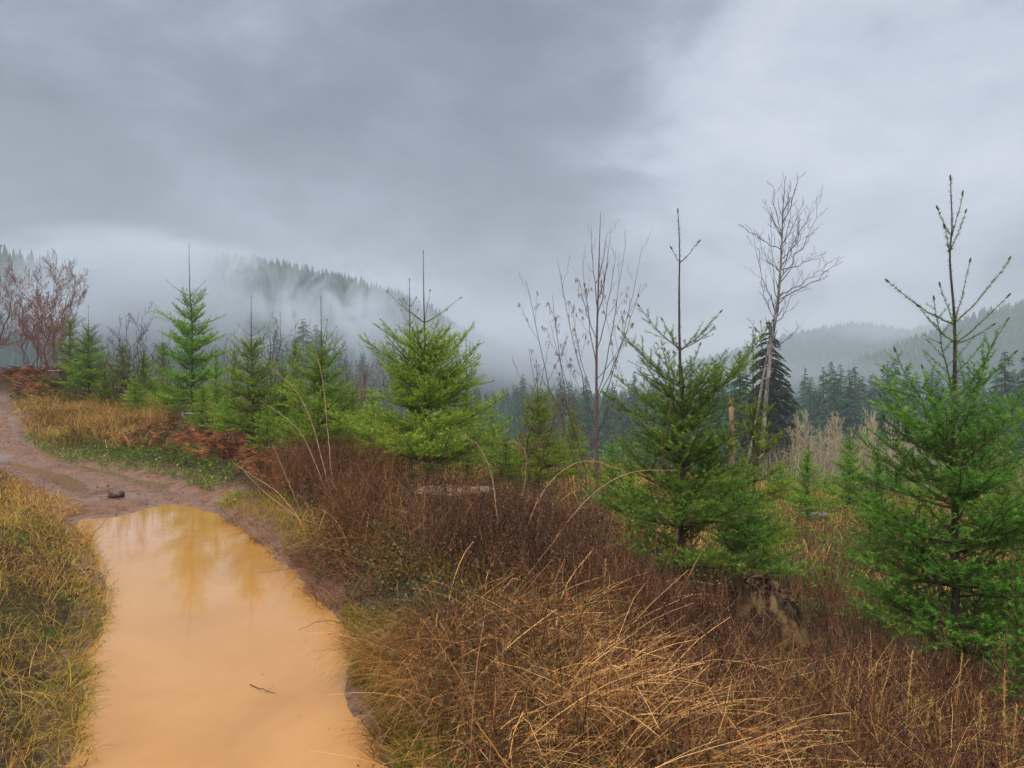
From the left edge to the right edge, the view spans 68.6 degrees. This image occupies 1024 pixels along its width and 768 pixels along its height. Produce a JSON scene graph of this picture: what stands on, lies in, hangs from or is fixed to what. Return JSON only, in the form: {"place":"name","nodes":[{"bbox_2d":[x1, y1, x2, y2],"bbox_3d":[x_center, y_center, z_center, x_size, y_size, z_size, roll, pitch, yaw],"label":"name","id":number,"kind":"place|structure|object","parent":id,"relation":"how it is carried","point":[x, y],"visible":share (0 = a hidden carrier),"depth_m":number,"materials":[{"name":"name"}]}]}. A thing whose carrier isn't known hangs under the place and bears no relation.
{"place":"outdoors","nodes":[
{"label":"outdoors","id":0,"kind":"place"},
{"bbox_2d":[0,367,1023,767],"bbox_3d":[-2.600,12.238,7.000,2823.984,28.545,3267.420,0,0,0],"label":"ground","id":1,"kind":"structure","parent":0,"point":[178,491],"depth_m":7.95,"materials":[{"name":"soil"}]},
{"bbox_2d":[0,465,74,719],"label":"brown bank stems","id":2,"kind":"object","parent":1,"relation":"on","point":[1,484],"visible":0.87,"depth_m":5.99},
{"bbox_2d":[0,248,89,373],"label":"red twig shrub","id":3,"kind":"object","parent":1,"relation":"on","point":[40,330],"visible":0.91,"depth_m":28.17,"materials":[{"name":"plant"}]},
{"bbox_2d":[30,318,78,378],"bbox_3d":[-16.374,-1.231,26.880,1.360,2.172,1.683,0,0,35],"label":"red twig shrub","id":4,"kind":"object","parent":1,"relation":"on","point":[50,348],"visible":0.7,"depth_m":26.64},
{"bbox_2d":[0,471,115,767],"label":"bank grass","id":5,"kind":"structure","parent":1,"relation":"on","point":[25,558],"depth_m":5.73,"materials":[{"name":"plant"}]},
{"bbox_2d":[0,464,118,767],"bbox_3d":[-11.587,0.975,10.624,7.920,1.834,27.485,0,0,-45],"label":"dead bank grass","id":6,"kind":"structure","parent":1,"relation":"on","point":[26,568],"depth_m":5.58,"materials":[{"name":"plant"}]},
{"bbox_2d":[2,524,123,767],"bbox_3d":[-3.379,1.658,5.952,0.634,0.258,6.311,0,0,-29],"label":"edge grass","id":7,"kind":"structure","parent":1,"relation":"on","point":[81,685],"depth_m":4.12,"materials":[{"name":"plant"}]},
{"bbox_2d":[49,301,91,379],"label":"young fir","id":8,"kind":"object","parent":1,"relation":"on","point":[68,346],"visible":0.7,"depth_m":25.93,"materials":[{"name":"green plant"}]},
{"bbox_2d":[0,406,169,493],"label":"rut water","id":9,"kind":"structure","parent":1,"relation":"on","point":[68,482],"depth_m":14.23,"materials":[{"name":"brown liquid"}]},
{"bbox_2d":[52,306,127,396],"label":"young fir","id":10,"kind":"object","parent":1,"relation":"on","point":[81,377],"visible":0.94,"depth_m":23.86,"materials":[{"name":"green plant"}]},
{"bbox_2d":[4,385,180,449],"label":"golden grass","id":11,"kind":"structure","parent":1,"relation":"on","point":[112,415],"depth_m":19.63,"materials":[{"name":"plant"}]},
{"bbox_2d":[84,363,126,404],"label":"young fir","id":12,"kind":"object","parent":1,"relation":"on","point":[103,386],"visible":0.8,"depth_m":21.94,"materials":[{"name":"green plant"}]},
{"bbox_2d":[107,333,136,387],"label":"young fir","id":13,"kind":"object","parent":1,"relation":"on","point":[122,367],"visible":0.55,"depth_m":24.91,"materials":[{"name":"green plant"}]},
{"bbox_2d":[97,336,166,407],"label":"bare sapling","id":14,"kind":"object","parent":1,"relation":"on","point":[109,365],"visible":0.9,"depth_m":22.03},
{"bbox_2d":[107,301,161,393],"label":"bare sapling","id":15,"kind":"object","parent":1,"relation":"on","point":[137,341],"visible":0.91,"depth_m":23.71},
{"bbox_2d":[116,378,154,412],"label":"young fir","id":16,"kind":"object","parent":1,"relation":"on","point":[133,394],"visible":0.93,"depth_m":20.94,"materials":[{"name":"green plant"}]},
{"bbox_2d":[6,374,266,509],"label":"bend weeds","id":17,"kind":"object","parent":1,"relation":"on","point":[158,449],"visible":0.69,"depth_m":14.85,"materials":[{"name":"plant"}]},
{"bbox_2d":[127,353,164,395],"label":"young fir","id":18,"kind":"object","parent":1,"relation":"on","point":[145,382],"visible":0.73,"depth_m":23.94,"materials":[{"name":"green plant"}]},
{"bbox_2d":[0,364,335,491],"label":"dead bracken","id":19,"kind":"object","parent":1,"relation":"on","point":[18,371],"visible":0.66,"depth_m":15.22,"materials":[{"name":"plant"}]},
{"bbox_2d":[0,413,372,759],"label":"mud clods","id":20,"kind":"object","parent":1,"relation":"on","point":[57,575],"visible":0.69,"depth_m":10.52,"materials":[{"name":"soil"}]},
{"bbox_2d":[146,247,231,412],"bbox_3d":[-8.381,-1.295,19.576,2.036,4.803,1.920,0,0,-19],"label":"young fir","id":21,"kind":"object","parent":1,"relation":"on","point":[182,342],"visible":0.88,"depth_m":19.40,"materials":[{"name":"green plant"}]},
{"bbox_2d":[174,383,222,432],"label":"young fir","id":22,"kind":"object","parent":1,"relation":"on","point":[201,411],"visible":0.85,"depth_m":16.98,"materials":[{"name":"green plant"}]},
{"bbox_2d":[191,353,237,428],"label":"young fir","id":23,"kind":"object","parent":1,"relation":"on","point":[216,376],"visible":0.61,"depth_m":17.98,"materials":[{"name":"green plant"}]},
{"bbox_2d":[66,504,386,767],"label":"puddle","id":24,"kind":"object","parent":1,"relation":"on","point":[196,647],"visible":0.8,"depth_m":4.63,"materials":[{"name":"liquid"}]},
{"bbox_2d":[197,391,257,436],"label":"young fir","id":25,"kind":"object","parent":1,"relation":"on","point":[227,422],"visible":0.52,"depth_m":15.90,"materials":[{"name":"green plant"}]},
{"bbox_2d":[203,295,296,444],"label":"young fir","id":26,"kind":"object","parent":1,"relation":"on","point":[251,394],"visible":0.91,"depth_m":14.90,"materials":[{"name":"green plant"}]},
{"bbox_2d":[245,394,290,451],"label":"young fir","id":27,"kind":"object","parent":1,"relation":"on","point":[268,426],"visible":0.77,"depth_m":13.97,"materials":[{"name":"green plant"}]},
{"bbox_2d":[262,349,305,429],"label":"young fir","id":28,"kind":"object","parent":1,"relation":"on","point":[285,397],"visible":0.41,"depth_m":16.95,"materials":[{"name":"green plant"}]},
{"bbox_2d":[281,325,307,408],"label":"young fir","id":29,"kind":"object","parent":1,"relation":"on","point":[295,374],"visible":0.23,"depth_m":23.96,"materials":[{"name":"green plant"}]},
{"bbox_2d":[277,318,318,397],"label":"conifer","id":30,"kind":"object","parent":1,"relation":"on","point":[303,341],"visible":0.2,"depth_m":194.51,"materials":[{"name":"green plant"}]},
{"bbox_2d":[265,297,379,456],"bbox_3d":[-3.338,-0.018,13.133,2.042,3.051,2.119,0,0,0],"label":"young fir","id":31,"kind":"object","parent":1,"relation":"on","point":[317,405],"visible":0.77,"depth_m":13.05,"materials":[{"name":"green plant"}]},
{"bbox_2d":[216,503,433,767],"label":"edge stems","id":32,"kind":"object","parent":1,"relation":"on","point":[339,637],"visible":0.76,"depth_m":3.74,"materials":[{"name":"plant"}]},
{"bbox_2d":[245,495,422,619],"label":"matted stems","id":33,"kind":"object","parent":1,"relation":"on","point":[304,556],"visible":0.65,"depth_m":6.37,"materials":[{"name":"plant"}]},
{"bbox_2d":[215,481,487,767],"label":"green grass","id":34,"kind":"structure","parent":1,"relation":"on","point":[411,728],"depth_m":4.18,"materials":[{"name":"plant"}]},
{"bbox_2d":[297,511,515,746],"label":"bramble leaves","id":35,"kind":"object","parent":1,"relation":"on","point":[424,724],"visible":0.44,"depth_m":5.28,"materials":[{"name":"plant"}]},
{"bbox_2d":[378,278,442,486],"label":"young fir","id":36,"kind":"object","parent":1,"relation":"on","point":[406,420],"visible":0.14,"depth_m":11.17,"materials":[{"name":"green plant"}]},
{"bbox_2d":[324,251,514,485],"bbox_3d":[-1.235,-0.110,10.240,2.566,3.466,3.067,0,0,0],"label":"young fir","id":37,"kind":"object","parent":1,"relation":"on","point":[437,384],"visible":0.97,"depth_m":10.06,"materials":[{"name":"green plant"}]},
{"bbox_2d":[410,484,504,513],"bbox_3d":[-0.673,1.391,8.973,1.264,0.287,1.280,0,0,0],"label":"log","id":38,"kind":"object","parent":1,"relation":"on","point":[450,488],"visible":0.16,"depth_m":8.82,"materials":[{"name":"brown plant"}]},
{"bbox_2d":[444,343,494,483],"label":"young fir","id":39,"kind":"object","parent":1,"relation":"on","point":[466,399],"visible":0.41,"depth_m":12.46,"materials":[{"name":"green plant"}]},
{"bbox_2d":[248,462,706,650],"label":"green grass","id":40,"kind":"structure","parent":1,"relation":"on","point":[415,579],"depth_m":5.74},
{"bbox_2d":[473,394,517,467],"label":"young fir","id":41,"kind":"object","parent":1,"relation":"on","point":[498,437],"visible":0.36,"depth_m":15.98,"materials":[{"name":"green plant"}]},
{"bbox_2d":[253,453,744,661],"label":"bramble leaves","id":42,"kind":"object","parent":1,"relation":"on","point":[328,536],"visible":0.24,"depth_m":6.68,"materials":[{"name":"brown plant"}]},
{"bbox_2d":[477,432,533,489],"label":"young fir","id":43,"kind":"object","parent":1,"relation":"on","point":[505,450],"visible":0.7,"depth_m":12.96,"materials":[{"name":"green plant"}]},
{"bbox_2d":[18,375,1014,668],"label":"green undergrowth","id":44,"kind":"object","parent":1,"relation":"on","point":[482,469],"visible":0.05,"depth_m":14.28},
{"bbox_2d":[245,449,788,655],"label":"straw grass","id":45,"kind":"structure","parent":1,"relation":"on","point":[468,541],"depth_m":6.54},
{"bbox_2d":[14,374,1023,575],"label":"straw patches","id":46,"kind":"object","parent":1,"relation":"on","point":[507,476],"visible":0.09,"depth_m":16.79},
{"bbox_2d":[19,373,1022,767],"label":"dry stems","id":47,"kind":"object","parent":1,"relation":"on","point":[615,533],"visible":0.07,"depth_m":9.00,"materials":[{"name":"plant"}]},
{"bbox_2d":[21,373,1023,767],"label":"leaf litter","id":48,"kind":"object","parent":1,"relation":"on","point":[615,519],"visible":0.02,"depth_m":11.84,"materials":[{"name":"plant"}]},
{"bbox_2d":[369,606,711,767],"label":"green grass","id":49,"kind":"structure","parent":1,"relation":"on","point":[507,705],"depth_m":3.39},
{"bbox_2d":[512,357,573,493],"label":"bare sapling","id":50,"kind":"object","parent":1,"relation":"on","point":[523,451],"visible":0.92,"depth_m":13.19,"materials":[{"name":"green plant"}]},
{"bbox_2d":[496,344,590,494],"bbox_3d":[0.678,0.724,14.079,1.775,2.975,1.743,0,0,-24],"label":"young fir","id":51,"kind":"object","parent":1,"relation":"on","point":[536,453],"visible":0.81,"depth_m":13.86,"materials":[{"name":"green plant"}]},
{"bbox_2d":[379,599,736,767],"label":"bramble leaves","id":52,"kind":"object","parent":1,"relation":"on","point":[541,736],"visible":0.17,"depth_m":3.22,"materials":[{"name":"plant"}]},
{"bbox_2d":[555,409,594,467],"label":"young fir","id":53,"kind":"object","parent":1,"relation":"on","point":[574,447],"visible":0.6,"depth_m":19.91,"materials":[{"name":"green plant"}]},
{"bbox_2d":[560,389,593,458],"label":"conifer","id":54,"kind":"object","parent":1,"relation":"on","point":[575,410],"visible":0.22,"depth_m":112.89,"materials":[{"name":"green plant"}]},
{"bbox_2d":[290,514,872,767],"bbox_3d":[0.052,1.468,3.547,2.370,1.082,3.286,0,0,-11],"label":"straw grass","id":55,"kind":"structure","parent":1,"relation":"on","point":[392,685],"depth_m":3.35,"materials":[{"name":"plant"}]},
{"bbox_2d":[517,212,652,511],"bbox_3d":[1.202,-0.218,11.950,2.255,5.068,2.076,0,0,0],"label":"bare sapling","id":56,"kind":"object","parent":1,"relation":"on","point":[596,438],"visible":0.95,"depth_m":11.98,"materials":[{"name":"plant"}]},
{"bbox_2d":[576,390,608,461],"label":"conifer","id":57,"kind":"object","parent":1,"relation":"on","point":[588,415],"visible":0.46,"depth_m":114.46,"materials":[{"name":"green plant"}]},
{"bbox_2d":[324,537,861,767],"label":"weed seed heads","id":58,"kind":"object","parent":1,"relation":"on","point":[571,713],"visible":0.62,"depth_m":3.28,"materials":[{"name":"plant"}]},
{"bbox_2d":[598,384,623,453],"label":"conifer","id":59,"kind":"object","parent":1,"relation":"on","point":[607,422],"visible":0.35,"depth_m":128.31,"materials":[{"name":"green plant"}]},
{"bbox_2d":[588,424,642,499],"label":"young fir","id":60,"kind":"object","parent":1,"relation":"on","point":[612,451],"visible":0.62,"depth_m":14.97,"materials":[{"name":"green plant"}]},
{"bbox_2d":[247,389,986,469],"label":"forest","id":61,"kind":"object","parent":1,"relation":"on","point":[513,426],"visible":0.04,"depth_m":143.00,"materials":[{"name":"plant"}]},
{"bbox_2d":[235,413,1023,767],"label":"weed seed heads","id":62,"kind":"object","parent":1,"relation":"on","point":[333,465],"visible":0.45,"depth_m":5.82,"materials":[{"name":"plant"}]},
{"bbox_2d":[609,397,649,465],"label":"conifer","id":63,"kind":"object","parent":1,"relation":"on","point":[627,420],"visible":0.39,"depth_m":119.09,"materials":[{"name":"green plant"}]},
{"bbox_2d":[599,453,659,521],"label":"young fir","id":64,"kind":"object","parent":1,"relation":"on","point":[630,483],"visible":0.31,"depth_m":10.98,"materials":[{"name":"green plant"}]},
{"bbox_2d":[238,402,1023,767],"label":"weed stems","id":65,"kind":"object","parent":1,"relation":"on","point":[376,476],"visible":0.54,"depth_m":5.52,"materials":[{"name":"plant"}]},
{"bbox_2d":[321,427,1023,767],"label":"dark brush","id":66,"kind":"object","parent":1,"relation":"on","point":[971,736],"visible":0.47,"depth_m":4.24,"materials":[{"name":"plant"}]},
{"bbox_2d":[342,450,1023,670],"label":"dry grass","id":67,"kind":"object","parent":1,"relation":"on","point":[814,575],"visible":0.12,"depth_m":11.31,"materials":[{"name":"plant"}]},
{"bbox_2d":[577,208,808,585],"bbox_3d":[1.598,0.237,6.896,1.946,3.716,2.074,0,0,-35],"label":"young fir","id":68,"kind":"object","parent":1,"relation":"on","point":[700,515],"visible":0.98,"depth_m":6.72,"materials":[{"name":"green plant"}]},
{"bbox_2d":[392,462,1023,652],"bbox_3d":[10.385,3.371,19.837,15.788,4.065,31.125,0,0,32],"label":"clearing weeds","id":69,"kind":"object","parent":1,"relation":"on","point":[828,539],"visible":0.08,"depth_m":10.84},
{"bbox_2d":[692,375,728,470],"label":"conifer","id":70,"kind":"object","parent":1,"relation":"on","point":[721,412],"visible":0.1,"depth_m":69.81,"materials":[{"name":"green plant"}]},
{"bbox_2d":[709,351,756,473],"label":"conifer","id":71,"kind":"object","parent":1,"relation":"on","point":[738,391],"visible":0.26,"depth_m":61.73,"materials":[{"name":"green plant"}]},
{"bbox_2d":[669,448,824,580],"bbox_3d":[2.476,1.523,8.167,1.474,1.662,1.264,0,0,0],"label":"young fir","id":72,"kind":"object","parent":1,"relation":"on","point":[744,528],"visible":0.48,"depth_m":8.05,"materials":[{"name":"green plant"}]},
{"bbox_2d":[703,331,812,563],"bbox_3d":[2.911,0.883,9.230,1.255,3.116,1.250,0,0,37],"label":"young fir","id":73,"kind":"object","parent":1,"relation":"on","point":[755,446],"visible":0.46,"depth_m":9.26,"materials":[{"name":"green plant"}]},
{"bbox_2d":[720,321,820,475],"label":"dark spruce","id":74,"kind":"object","parent":1,"relation":"on","point":[779,423],"visible":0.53,"depth_m":49.41,"materials":[{"name":"green plant"}]},
{"bbox_2d":[730,559,811,652],"bbox_3d":[2.104,1.810,6.089,0.677,0.695,0.616,0,0,0],"label":"rotten stump","id":75,"kind":"object","parent":1,"relation":"on","point":[757,580],"visible":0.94,"depth_m":5.96,"materials":[{"name":"brown wood"}]},
{"bbox_2d":[522,595,1023,767],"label":"fallen straw","id":76,"kind":"object","parent":1,"relation":"on","point":[850,717],"visible":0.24,"depth_m":3.41,"materials":[{"name":"plant"}]},
{"bbox_2d":[756,458,800,500],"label":"young fir","id":77,"kind":"object","parent":1,"relation":"on","point":[776,479],"visible":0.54,"depth_m":19.93,"materials":[{"name":"green plant"}]},
{"bbox_2d":[551,585,1023,767],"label":"bramble leaves","id":78,"kind":"object","parent":1,"relation":"on","point":[908,756],"visible":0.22,"depth_m":3.51,"materials":[{"name":"brown plant"}]},
{"bbox_2d":[737,172,843,474],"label":"bare birch","id":79,"kind":"object","parent":1,"relation":"on","point":[772,338],"visible":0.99,"depth_m":43.97,"materials":[{"name":"grey plant"}]},
{"bbox_2d":[782,408,817,473],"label":"bare shrub","id":80,"kind":"object","parent":1,"relation":"on","point":[798,433],"visible":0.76,"depth_m":43.64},
{"bbox_2d":[774,439,842,525],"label":"young fir","id":81,"kind":"object","parent":1,"relation":"on","point":[806,484],"visible":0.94,"depth_m":15.00,"materials":[{"name":"green plant"}]},
{"bbox_2d":[793,377,824,461],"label":"conifer","id":82,"kind":"object","parent":1,"relation":"on","point":[810,397],"visible":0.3,"depth_m":115.95,"materials":[{"name":"green plant"}]},
{"bbox_2d":[806,367,833,457],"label":"conifer","id":83,"kind":"object","parent":1,"relation":"on","point":[820,405],"visible":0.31,"depth_m":114.65,"materials":[{"name":"green plant"}]},
{"bbox_2d":[809,371,858,464],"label":"conifer","id":84,"kind":"object","parent":1,"relation":"on","point":[834,404],"visible":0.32,"depth_m":103.06,"materials":[{"name":"green plant"}]},
{"bbox_2d":[819,411,868,465],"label":"bare shrub","id":85,"kind":"object","parent":1,"relation":"on","point":[831,433],"visible":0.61,"depth_m":50.25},
{"bbox_2d":[820,370,874,472],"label":"conifer","id":86,"kind":"object","parent":1,"relation":"on","point":[857,417],"visible":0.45,"depth_m":101.43,"materials":[{"name":"green plant"}]},
{"bbox_2d":[820,424,887,509],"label":"young fir","id":87,"kind":"object","parent":1,"relation":"on","point":[856,487],"visible":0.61,"depth_m":18.92,"materials":[{"name":"green plant"}]},
{"bbox_2d":[838,367,872,438],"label":"conifer","id":88,"kind":"object","parent":1,"relation":"on","point":[855,377],"visible":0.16,"depth_m":108.11,"materials":[{"name":"green plant"}]},
{"bbox_2d":[831,440,913,569],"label":"young fir","id":89,"kind":"object","parent":1,"relation":"on","point":[881,492],"visible":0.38,"depth_m":11.01,"materials":[{"name":"green plant"}]},
{"bbox_2d":[858,401,908,469],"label":"bare shrub","id":90,"kind":"object","parent":1,"relation":"on","point":[872,425],"visible":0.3,"depth_m":52.47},
{"bbox_2d":[859,362,910,476],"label":"conifer","id":91,"kind":"object","parent":1,"relation":"on","point":[884,401],"visible":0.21,"depth_m":99.73,"materials":[{"name":"green plant"}]},
{"bbox_2d":[755,434,1023,500],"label":"pale brush","id":92,"kind":"object","parent":1,"relation":"on","point":[828,467],"visible":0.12,"depth_m":38.24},
{"bbox_2d":[881,363,922,479],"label":"conifer","id":93,"kind":"object","parent":1,"relation":"on","point":[908,400],"visible":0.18,"depth_m":97.73,"materials":[{"name":"green plant"}]},
{"bbox_2d":[895,471,941,527],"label":"young fir","id":94,"kind":"object","parent":1,"relation":"on","point":[919,516],"visible":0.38,"depth_m":15.98,"materials":[{"name":"green plant"}]},
{"bbox_2d":[829,174,1023,679],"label":"young fir","id":95,"kind":"object","parent":1,"relation":"on","point":[998,535],"visible":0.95,"depth_m":5.63,"materials":[{"name":"green plant"}]},
{"bbox_2d":[908,368,956,489],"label":"conifer","id":96,"kind":"object","parent":1,"relation":"on","point":[930,383],"visible":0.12,"depth_m":94.79,"materials":[{"name":"green plant"}]},
{"bbox_2d":[968,556,1023,743],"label":"young fir","id":97,"kind":"object","parent":1,"relation":"on","point":[1017,647],"visible":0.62,"depth_m":4.28,"materials":[{"name":"green plant"}]},
{"bbox_2d":[968,411,1023,550],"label":"young fir","id":98,"kind":"object","parent":1,"relation":"on","point":[1003,491],"visible":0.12,"depth_m":14.95,"materials":[{"name":"green plant"}]},
{"bbox_2d":[969,352,1023,495],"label":"conifer","id":99,"kind":"object","parent":1,"relation":"on","point":[1004,384],"visible":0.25,"depth_m":89.89,"materials":[{"name":"green plant"}]},
{"bbox_2d":[975,406,1023,617],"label":"young fir","id":100,"kind":"object","parent":1,"relation":"on","point":[1021,489],"visible":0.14,"depth_m":8.58,"materials":[{"name":"green plant"}]},
{"bbox_2d":[988,352,1023,483],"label":"conifer","id":101,"kind":"object","parent":1,"relation":"on","point":[1021,374],"visible":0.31,"depth_m":85.11,"materials":[{"name":"green plant"}]},
{"bbox_2d":[0,0,1023,394],"label":"sky","id":102,"kind":"structure","parent":0,"point":[486,139],"materials":[{"name":"grey"}]},
{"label":"hill","id":103,"kind":"structure","parent":0,"visible":0},
{"bbox_2d":[72,250,590,399],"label":"forest","id":104,"kind":"object","parent":103,"relation":"on","point":[351,309],"visible":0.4,"depth_m":363.83,"materials":[{"name":"plant"}]},
{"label":"hill","id":105,"kind":"structure","parent":0,"visible":0},
{"bbox_2d":[0,243,212,389],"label":"forest","id":106,"kind":"object","parent":105,"relation":"on","point":[103,316],"visible":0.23,"depth_m":274.12,"materials":[{"name":"plant"}]},
{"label":"hill","id":107,"kind":"structure","parent":0,"visible":0},
{"bbox_2d":[778,299,1023,397],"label":"forest","id":108,"kind":"object","parent":107,"relation":"on","point":[1010,339],"visible":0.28,"depth_m":525.49,"materials":[{"name":"plant"}]},
{"bbox_3d":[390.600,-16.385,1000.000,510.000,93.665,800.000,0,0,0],"label":"hill","id":109,"kind":"structure","parent":0,"visible":0},
{"bbox_2d":[621,316,965,396],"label":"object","id":110,"kind":"object","parent":109,"relation":"on","point":[850,342],"visible":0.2,"depth_m":828.75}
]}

